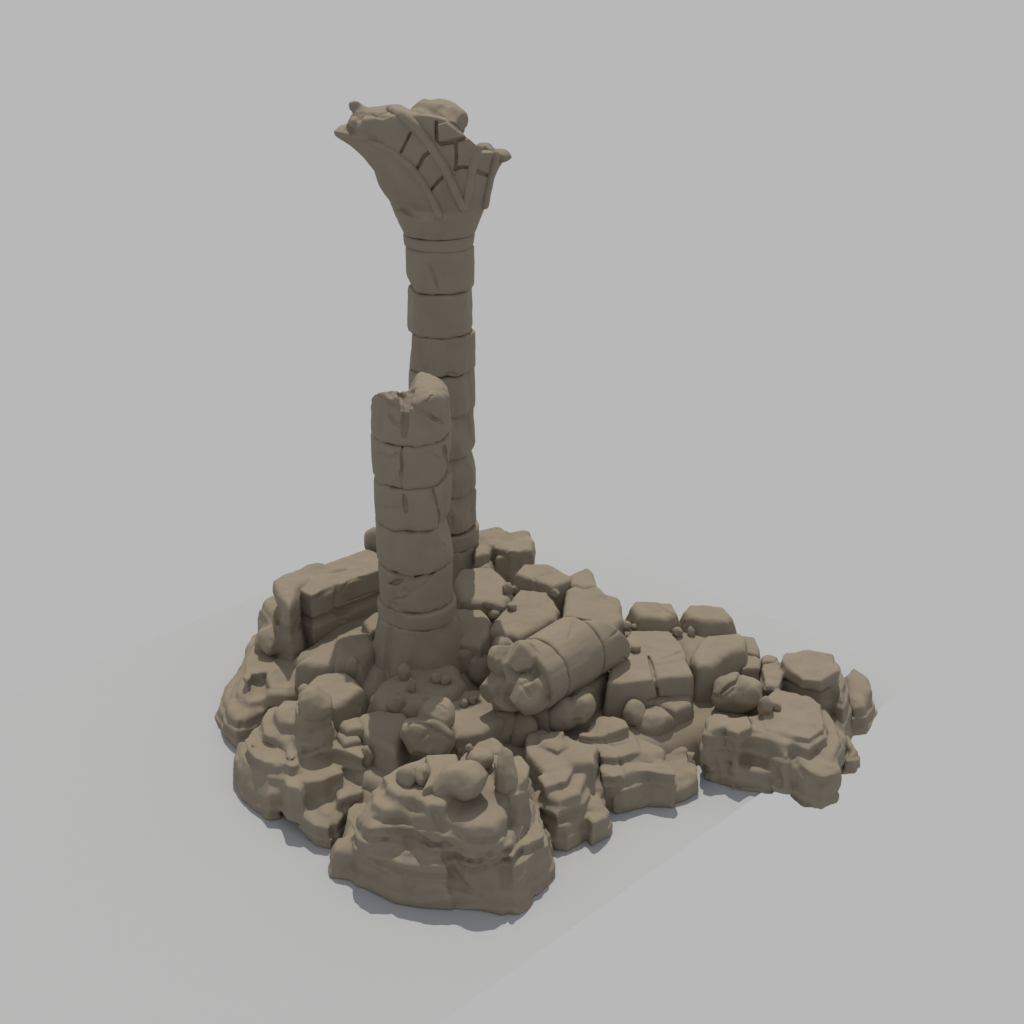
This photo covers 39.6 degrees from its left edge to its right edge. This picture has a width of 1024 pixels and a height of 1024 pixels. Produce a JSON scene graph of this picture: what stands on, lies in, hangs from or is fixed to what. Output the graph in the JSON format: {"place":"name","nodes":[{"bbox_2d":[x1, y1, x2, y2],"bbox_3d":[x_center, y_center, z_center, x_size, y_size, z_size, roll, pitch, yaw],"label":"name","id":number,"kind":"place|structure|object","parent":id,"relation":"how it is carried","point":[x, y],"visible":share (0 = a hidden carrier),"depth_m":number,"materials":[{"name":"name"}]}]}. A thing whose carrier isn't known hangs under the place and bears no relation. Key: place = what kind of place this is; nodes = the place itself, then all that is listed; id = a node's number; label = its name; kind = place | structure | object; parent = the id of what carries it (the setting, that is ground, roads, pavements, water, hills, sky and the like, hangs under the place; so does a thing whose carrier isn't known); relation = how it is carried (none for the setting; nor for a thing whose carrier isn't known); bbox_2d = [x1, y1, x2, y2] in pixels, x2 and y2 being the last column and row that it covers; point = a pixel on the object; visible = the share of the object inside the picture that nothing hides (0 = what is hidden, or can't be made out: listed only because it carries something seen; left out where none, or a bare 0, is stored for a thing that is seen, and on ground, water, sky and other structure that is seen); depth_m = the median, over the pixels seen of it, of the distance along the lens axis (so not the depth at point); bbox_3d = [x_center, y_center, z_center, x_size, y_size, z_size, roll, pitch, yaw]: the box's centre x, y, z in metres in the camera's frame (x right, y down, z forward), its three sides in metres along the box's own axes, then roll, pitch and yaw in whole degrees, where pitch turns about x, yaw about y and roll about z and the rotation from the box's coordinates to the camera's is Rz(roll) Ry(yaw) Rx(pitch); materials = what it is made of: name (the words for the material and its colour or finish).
{"place":"outdoors","nodes":[
{"label":"outdoors","id":0,"kind":"place"},
{"bbox_2d":[0,500,918,1023],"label":"ground","id":1,"kind":"structure","parent":0,"point":[154,868],"depth_m":14.91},
{"bbox_2d":[215,634,298,748],"bbox_3d":[-3.100,2.010,17.905,1.128,0.622,2.544,0,25,0],"label":"rock outcrop","id":2,"kind":"object","parent":1,"relation":"on","point":[258,686],"visible":0.6,"depth_m":17.20,"materials":[{"name":"stone"}]},
{"bbox_2d":[233,700,365,848],"bbox_3d":[-2.420,2.713,15.897,2.034,1.047,1.135,18,31,34],"label":"rock outcrop","id":3,"kind":"object","parent":1,"relation":"on","point":[291,764],"visible":0.89,"depth_m":15.66,"materials":[{"name":"stone"}]},
{"bbox_2d":[298,684,333,721],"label":"boulder","id":4,"kind":"object","parent":3,"relation":"on","point":[315,703],"visible":1,"depth_m":15.64,"materials":[{"name":"stone"}]},
{"bbox_2d":[254,563,346,659],"bbox_3d":[-2.882,1.378,18.318,1.284,1.419,1.576,14,29,28],"label":"rock outcrop","id":5,"kind":"object","parent":1,"relation":"on","point":[280,632],"visible":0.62,"depth_m":17.65,"materials":[{"name":"stone"}]},
{"bbox_2d":[328,753,554,914],"bbox_3d":[-0.738,3.156,14.894,2.382,1.091,1.907,0,25,0],"label":"rock outcrop","id":6,"kind":"object","parent":1,"relation":"on","point":[487,849],"visible":0.81,"depth_m":14.34,"materials":[{"name":"stone"}]},
{"bbox_2d":[396,764,415,786],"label":"boulder","id":7,"kind":"object","parent":6,"relation":"on","point":[405,775],"visible":0.98,"depth_m":14.49,"materials":[{"name":"stone"}]},
{"bbox_2d":[415,763,429,785],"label":"boulder","id":8,"kind":"object","parent":6,"relation":"on","point":[422,772],"visible":0.94,"depth_m":14.49,"materials":[{"name":"stone"}]},
{"bbox_2d":[422,754,457,794],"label":"stone block","id":9,"kind":"object","parent":6,"relation":"on","point":[437,764],"depth_m":14.65,"materials":[{"name":"stone"}]},
{"bbox_2d":[432,760,487,800],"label":"boulder","id":10,"kind":"object","parent":6,"relation":"on","point":[465,780],"visible":0.97,"depth_m":14.28,"materials":[{"name":"stone"}]},
{"bbox_2d":[465,748,493,769],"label":"boulder","id":11,"kind":"object","parent":6,"relation":"on","point":[483,757],"visible":0.74,"depth_m":14.92,"materials":[{"name":"stone"}]},
{"bbox_2d":[465,743,473,751],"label":"pebble","id":12,"kind":"object","parent":11,"relation":"on","point":[469,747],"visible":1,"depth_m":15.00,"materials":[{"name":"stone"}]},
{"bbox_2d":[494,747,517,794],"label":"boulder","id":13,"kind":"object","parent":6,"relation":"on","point":[506,779],"visible":1,"depth_m":14.44,"materials":[{"name":"stone"}]},
{"bbox_2d":[523,729,612,856],"bbox_3d":[0.587,3.002,15.702,0.990,0.687,1.727,-4,25,-9],"label":"rock outcrop","id":14,"kind":"object","parent":1,"relation":"on","point":[568,798],"visible":0.81,"depth_m":15.39,"materials":[{"name":"stone"}]},
{"bbox_2d":[577,716,697,813],"bbox_3d":[1.408,2.764,16.271,1.409,0.637,1.433,0,25,0],"label":"rock outcrop","id":15,"kind":"object","parent":1,"relation":"on","point":[637,772],"visible":0.88,"depth_m":15.90,"materials":[{"name":"stone"}]},
{"bbox_2d":[632,706,675,735],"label":"boulder","id":16,"kind":"object","parent":15,"relation":"on","point":[657,721],"visible":0.82,"depth_m":16.51,"materials":[{"name":"stone"}]},
{"bbox_2d":[699,650,852,808],"bbox_3d":[3.248,2.294,17.072,1.708,0.812,2.836,8,26,17],"label":"rock outcrop","id":17,"kind":"object","parent":1,"relation":"on","point":[795,747],"visible":0.91,"depth_m":16.18,"materials":[{"name":"stone"}]},
{"bbox_2d":[758,696,773,715],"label":"pebble","id":18,"kind":"object","parent":17,"relation":"on","point":[765,704],"visible":1,"depth_m":16.39,"materials":[{"name":"stone"}]},
{"bbox_2d":[773,701,780,710],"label":"pebble","id":19,"kind":"object","parent":17,"relation":"on","point":[777,706],"visible":0.94,"depth_m":16.48,"materials":[{"name":"stone"}]},
{"bbox_2d":[842,735,859,773],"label":"boulder","id":20,"kind":"object","parent":17,"relation":"on","point":[851,765],"visible":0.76,"depth_m":16.50,"materials":[{"name":"stone"}]},
{"bbox_2d":[845,669,877,735],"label":"boulder","id":21,"kind":"object","parent":1,"relation":"on","point":[864,710],"visible":0.69,"depth_m":17.34,"materials":[{"name":"stone"}]},
{"bbox_2d":[0,0,1023,1023],"label":"sky","id":22,"kind":"structure","parent":0,"point":[748,287],"materials":[{"name":"grey"}]},
{"bbox_2d":[292,616,831,803],"bbox_3d":[0.380,2.085,17.769,6.775,0.974,5.052,-9,26,-18],"label":"mound","id":23,"kind":"object","parent":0,"point":[688,734],"visible":0.07,"depth_m":16.78,"materials":[{"name":"stone"}]},
{"bbox_2d":[295,646,334,690],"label":"stone block","id":24,"kind":"object","parent":23,"relation":"on","point":[310,668],"depth_m":17.08,"materials":[{"name":"stone"}]},
{"bbox_2d":[346,656,358,677],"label":"rock","id":25,"kind":"object","parent":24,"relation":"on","point":[352,663],"visible":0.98,"depth_m":16.98,"materials":[{"name":"stone"}]},
{"bbox_2d":[308,673,368,732],"bbox_3d":[-2.100,2.282,16.729,0.900,0.551,1.031,-17,30,-32],"label":"stone block","id":26,"kind":"object","parent":23,"relation":"on","point":[345,692],"depth_m":16.55,"materials":[{"name":"stone"}]},
{"bbox_2d":[300,549,379,647],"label":"stone block","id":27,"kind":"structure","parent":23,"relation":"on","point":[331,602],"depth_m":17.98,"materials":[{"name":"stone"}]},
{"bbox_2d":[336,732,361,747],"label":"stone block","id":28,"kind":"object","parent":23,"relation":"on","point":[343,740],"depth_m":15.78,"materials":[{"name":"stone"}]},
{"bbox_2d":[333,631,374,684],"bbox_3d":[-1.912,1.851,17.420,0.788,0.540,1.043,0,25,0],"label":"stone block","id":29,"kind":"object","parent":23,"relation":"on","point":[358,645],"depth_m":17.18,"materials":[{"name":"stone"}]},
{"bbox_2d":[361,612,377,639],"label":"stone block","id":30,"kind":"object","parent":23,"relation":"on","point":[369,624],"depth_m":17.76,"materials":[{"name":"stone"}]},
{"bbox_2d":[360,663,386,702],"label":"stone block","id":31,"kind":"object","parent":23,"relation":"on","point":[373,681],"depth_m":16.98,"materials":[{"name":"stone"}]},
{"bbox_2d":[359,711,410,773],"bbox_3d":[-1.379,2.585,15.977,0.683,0.400,1.004,-12,28,-24],"label":"stone block","id":32,"kind":"object","parent":23,"relation":"on","point":[382,739],"depth_m":15.76,"materials":[{"name":"stone"}]},
{"bbox_2d":[361,745,374,766],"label":"pebble","id":33,"kind":"object","parent":32,"relation":"on","point":[369,755],"visible":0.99,"depth_m":15.67,"materials":[{"name":"stone"}]},
{"bbox_2d":[353,755,420,792],"bbox_3d":[-1.384,2.976,15.857,1.078,0.434,1.094,0,25,0],"label":"stone block","id":34,"kind":"object","parent":23,"relation":"on","point":[370,779],"depth_m":15.58,"materials":[{"name":"stone"}]},
{"bbox_2d":[339,717,363,742],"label":"stone block","id":35,"kind":"object","parent":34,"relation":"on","point":[352,727],"depth_m":15.88,"materials":[{"name":"stone"}]},
{"bbox_2d":[371,372,462,679],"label":"broken column","id":36,"kind":"structure","parent":23,"relation":"on","point":[418,626],"depth_m":16.38,"materials":[{"name":"stone"}]},
{"bbox_2d":[367,665,468,718],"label":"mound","id":37,"kind":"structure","parent":23,"relation":"on","point":[427,689],"depth_m":16.53,"materials":[{"name":"stone"}]},
{"bbox_2d":[386,695,405,712],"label":"pebble","id":38,"kind":"object","parent":37,"relation":"on","point":[396,704],"visible":1,"depth_m":16.20,"materials":[{"name":"stone"}]},
{"bbox_2d":[398,663,410,680],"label":"pebble","id":39,"kind":"object","parent":37,"relation":"on","point":[404,671],"visible":1,"depth_m":16.68,"materials":[{"name":"stone"}]},
{"bbox_2d":[407,677,415,692],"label":"pebble","id":40,"kind":"object","parent":37,"relation":"on","point":[411,687],"visible":1,"depth_m":16.43,"materials":[{"name":"stone"}]},
{"bbox_2d":[430,672,441,683],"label":"pebble","id":41,"kind":"object","parent":37,"relation":"on","point":[435,677],"visible":1,"depth_m":16.64,"materials":[{"name":"stone"}]},
{"bbox_2d":[440,675,451,685],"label":"pebble","id":42,"kind":"object","parent":37,"relation":"on","point":[445,680],"visible":1,"depth_m":16.61,"materials":[{"name":"stone"}]},
{"bbox_2d":[334,99,511,585],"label":"tall column","id":43,"kind":"structure","parent":23,"relation":"on","point":[433,166],"depth_m":17.43,"materials":[{"name":"stone"}]},
{"bbox_2d":[400,696,455,757],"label":"boulder","id":44,"kind":"object","parent":23,"relation":"on","point":[426,732],"visible":0.95,"depth_m":15.51,"materials":[{"name":"stone"}]},
{"bbox_2d":[456,609,491,657],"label":"stone block","id":45,"kind":"object","parent":23,"relation":"on","point":[476,625],"depth_m":17.50,"materials":[{"name":"stone"}]},
{"bbox_2d":[459,649,473,673],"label":"stone block","id":46,"kind":"structure","parent":45,"relation":"on","point":[465,656],"depth_m":17.21,"materials":[{"name":"stone"}]},
{"bbox_2d":[450,691,504,760],"bbox_3d":[-0.398,2.540,16.386,0.810,0.577,1.125,0,25,0],"label":"stone block","id":47,"kind":"object","parent":23,"relation":"on","point":[480,720],"depth_m":16.11,"materials":[{"name":"stone"}]},
{"bbox_2d":[456,747,462,754],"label":"pebble","id":48,"kind":"object","parent":47,"relation":"on","point":[459,750],"visible":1,"depth_m":15.85,"materials":[{"name":"stone"}]},
{"bbox_2d":[460,698,468,707],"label":"pebble","id":49,"kind":"object","parent":47,"relation":"on","point":[464,703],"visible":1,"depth_m":16.35,"materials":[{"name":"stone"}]},
{"bbox_2d":[467,694,477,704],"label":"pebble","id":50,"kind":"object","parent":47,"relation":"on","point":[472,699],"visible":1,"depth_m":16.40,"materials":[{"name":"stone"}]},
{"bbox_2d":[465,654,490,685],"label":"boulder","id":51,"kind":"object","parent":23,"relation":"on","point":[477,672],"visible":0.67,"depth_m":17.18,"materials":[{"name":"stone"}]},
{"bbox_2d":[453,568,513,624],"bbox_3d":[-0.362,1.229,18.591,0.957,0.694,1.257,0,25,0],"label":"stone block","id":52,"kind":"object","parent":23,"relation":"on","point":[474,588],"depth_m":18.29,"materials":[{"name":"stone"}]},
{"bbox_2d":[482,599,492,609],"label":"pebble","id":53,"kind":"object","parent":52,"relation":"on","point":[487,604],"visible":1,"depth_m":17.99,"materials":[{"name":"stone"}]},
{"bbox_2d":[488,610,500,619],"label":"pebble","id":54,"kind":"object","parent":52,"relation":"on","point":[494,614],"visible":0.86,"depth_m":17.99,"materials":[{"name":"stone"}]},
{"bbox_2d":[502,582,513,594],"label":"pebble","id":55,"kind":"object","parent":52,"relation":"on","point":[507,588],"visible":1,"depth_m":18.18,"materials":[{"name":"stone"}]},
{"bbox_2d":[472,560,494,570],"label":"stone block","id":56,"kind":"structure","parent":23,"relation":"on","point":[488,564],"depth_m":19.30,"materials":[{"name":"stone"}]},
{"bbox_2d":[473,738,503,754],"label":"stone block","id":57,"kind":"object","parent":23,"relation":"on","point":[494,746],"depth_m":15.36,"materials":[{"name":"stone"}]},
{"bbox_2d":[492,635,512,645],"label":"boulder","id":58,"kind":"object","parent":23,"relation":"on","point":[501,640],"visible":0.35,"depth_m":17.06,"materials":[{"name":"stone"}]},
{"bbox_2d":[473,527,535,585],"bbox_3d":[-0.136,0.784,19.812,1.043,0.892,1.168,0,25,0],"label":"rock","id":59,"kind":"object","parent":23,"relation":"on","point":[509,554],"visible":0.34,"depth_m":19.44,"materials":[{"name":"stone"}]},
{"bbox_2d":[497,711,516,743],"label":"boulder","id":60,"kind":"object","parent":23,"relation":"on","point":[509,718],"visible":0.39,"depth_m":16.17,"materials":[{"name":"stone"}]},
{"bbox_2d":[510,711,537,747],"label":"boulder","id":61,"kind":"object","parent":23,"relation":"on","point":[524,726],"visible":0.57,"depth_m":16.15,"materials":[{"name":"stone"}]},
{"bbox_2d":[489,590,560,646],"bbox_3d":[0.220,1.519,17.979,0.843,0.680,1.278,11,27,21],"label":"stone block","id":62,"kind":"object","parent":23,"relation":"on","point":[534,612],"depth_m":17.75,"materials":[{"name":"stone"}]},
{"bbox_2d":[507,602,516,610],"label":"pebble","id":63,"kind":"object","parent":62,"relation":"on","point":[511,606],"visible":1,"depth_m":17.84,"materials":[{"name":"stone"}]},
{"bbox_2d":[512,564,571,617],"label":"stone block","id":64,"kind":"structure","parent":23,"relation":"on","point":[545,578],"depth_m":18.47,"materials":[{"name":"stone"}]},
{"bbox_2d":[512,585,519,594],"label":"pebble","id":65,"kind":"object","parent":64,"relation":"on","point":[516,590],"visible":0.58,"depth_m":18.55,"materials":[{"name":"stone"}]},
{"bbox_2d":[551,588,559,598],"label":"pebble","id":66,"kind":"object","parent":64,"relation":"on","point":[555,593],"visible":1,"depth_m":18.26,"materials":[{"name":"stone"}]},
{"bbox_2d":[532,672,608,732],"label":"stone block","id":67,"kind":"structure","parent":23,"relation":"on","point":[595,688],"depth_m":16.79,"materials":[{"name":"stone"}]},
{"bbox_2d":[480,617,630,715],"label":"fallen column","id":68,"kind":"structure","parent":67,"relation":"on","point":[549,666],"depth_m":16.11,"materials":[{"name":"stone"}]},
{"bbox_2d":[548,691,595,731],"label":"boulder","id":69,"kind":"object","parent":67,"relation":"on","point":[565,714],"visible":0.92,"depth_m":16.21,"materials":[{"name":"stone"}]},
{"bbox_2d":[570,569,595,588],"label":"stone block","id":70,"kind":"structure","parent":23,"relation":"on","point":[583,579],"depth_m":18.49,"materials":[{"name":"stone"}]},
{"bbox_2d":[562,586,624,635],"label":"stone block","id":71,"kind":"structure","parent":23,"relation":"on","point":[596,603],"depth_m":17.98,"materials":[{"name":"stone"}]},
{"bbox_2d":[623,620,631,631],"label":"pebble","id":72,"kind":"object","parent":71,"relation":"on","point":[627,625],"visible":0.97,"depth_m":17.80,"materials":[{"name":"stone"}]},
{"bbox_2d":[623,699,645,725],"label":"boulder","id":73,"kind":"object","parent":23,"relation":"on","point":[634,711],"visible":0.94,"depth_m":16.51,"materials":[{"name":"stone"}]},
{"bbox_2d":[602,631,693,717],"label":"stone block","id":74,"kind":"structure","parent":23,"relation":"on","point":[651,670],"depth_m":16.82,"materials":[{"name":"stone"}]},
{"bbox_2d":[630,644,640,652],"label":"pebble","id":75,"kind":"object","parent":74,"relation":"on","point":[635,648],"visible":0.97,"depth_m":17.19,"materials":[{"name":"stone"}]},
{"bbox_2d":[625,602,681,632],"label":"stone block","id":76,"kind":"structure","parent":23,"relation":"on","point":[649,616],"depth_m":17.89,"materials":[{"name":"stone"}]},
{"bbox_2d":[653,696,692,725],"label":"stone block","id":77,"kind":"object","parent":23,"relation":"on","point":[679,709],"depth_m":16.72,"materials":[{"name":"stone"}]},
{"bbox_2d":[672,627,682,636],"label":"pebble","id":78,"kind":"object","parent":23,"relation":"on","point":[677,631],"visible":1,"depth_m":17.74,"materials":[{"name":"stone"}]},
{"bbox_2d":[687,626,695,636],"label":"pebble","id":79,"kind":"object","parent":23,"relation":"on","point":[691,632],"visible":1,"depth_m":17.78,"materials":[{"name":"stone"}]},
{"bbox_2d":[679,605,736,636],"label":"stone block","id":80,"kind":"object","parent":23,"relation":"on","point":[704,621],"depth_m":17.87,"materials":[{"name":"stone"}]},
{"bbox_2d":[688,634,747,702],"bbox_3d":[2.502,1.866,17.490,1.157,0.554,0.724,-19,31,-35],"label":"stone block","id":81,"kind":"object","parent":23,"relation":"on","point":[713,658],"depth_m":17.20,"materials":[{"name":"stone"}]},
{"bbox_2d":[711,672,762,713],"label":"boulder","id":82,"kind":"object","parent":23,"relation":"on","point":[735,692],"visible":0.94,"depth_m":16.71,"materials":[{"name":"stone"}]},
{"bbox_2d":[740,655,761,679],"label":"stone block","id":83,"kind":"object","parent":23,"relation":"on","point":[751,667],"depth_m":17.33,"materials":[{"name":"stone"}]},
{"bbox_2d":[742,636,760,659],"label":"stone block","id":84,"kind":"object","parent":23,"relation":"on","point":[752,648],"depth_m":17.65,"materials":[{"name":"stone"}]},
{"bbox_2d":[761,655,777,667],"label":"stone block","id":85,"kind":"object","parent":23,"relation":"on","point":[766,659],"depth_m":17.50,"materials":[{"name":"stone"}]},
{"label":"stone block","id":86,"kind":"object","parent":23,"relation":"on","visible":0},
{"bbox_2d":[364,527,375,551],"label":"boulder","id":87,"kind":"object","parent":86,"relation":"on","point":[370,538],"visible":0.58,"depth_m":18.73,"materials":[{"name":"stone"}]}
]}

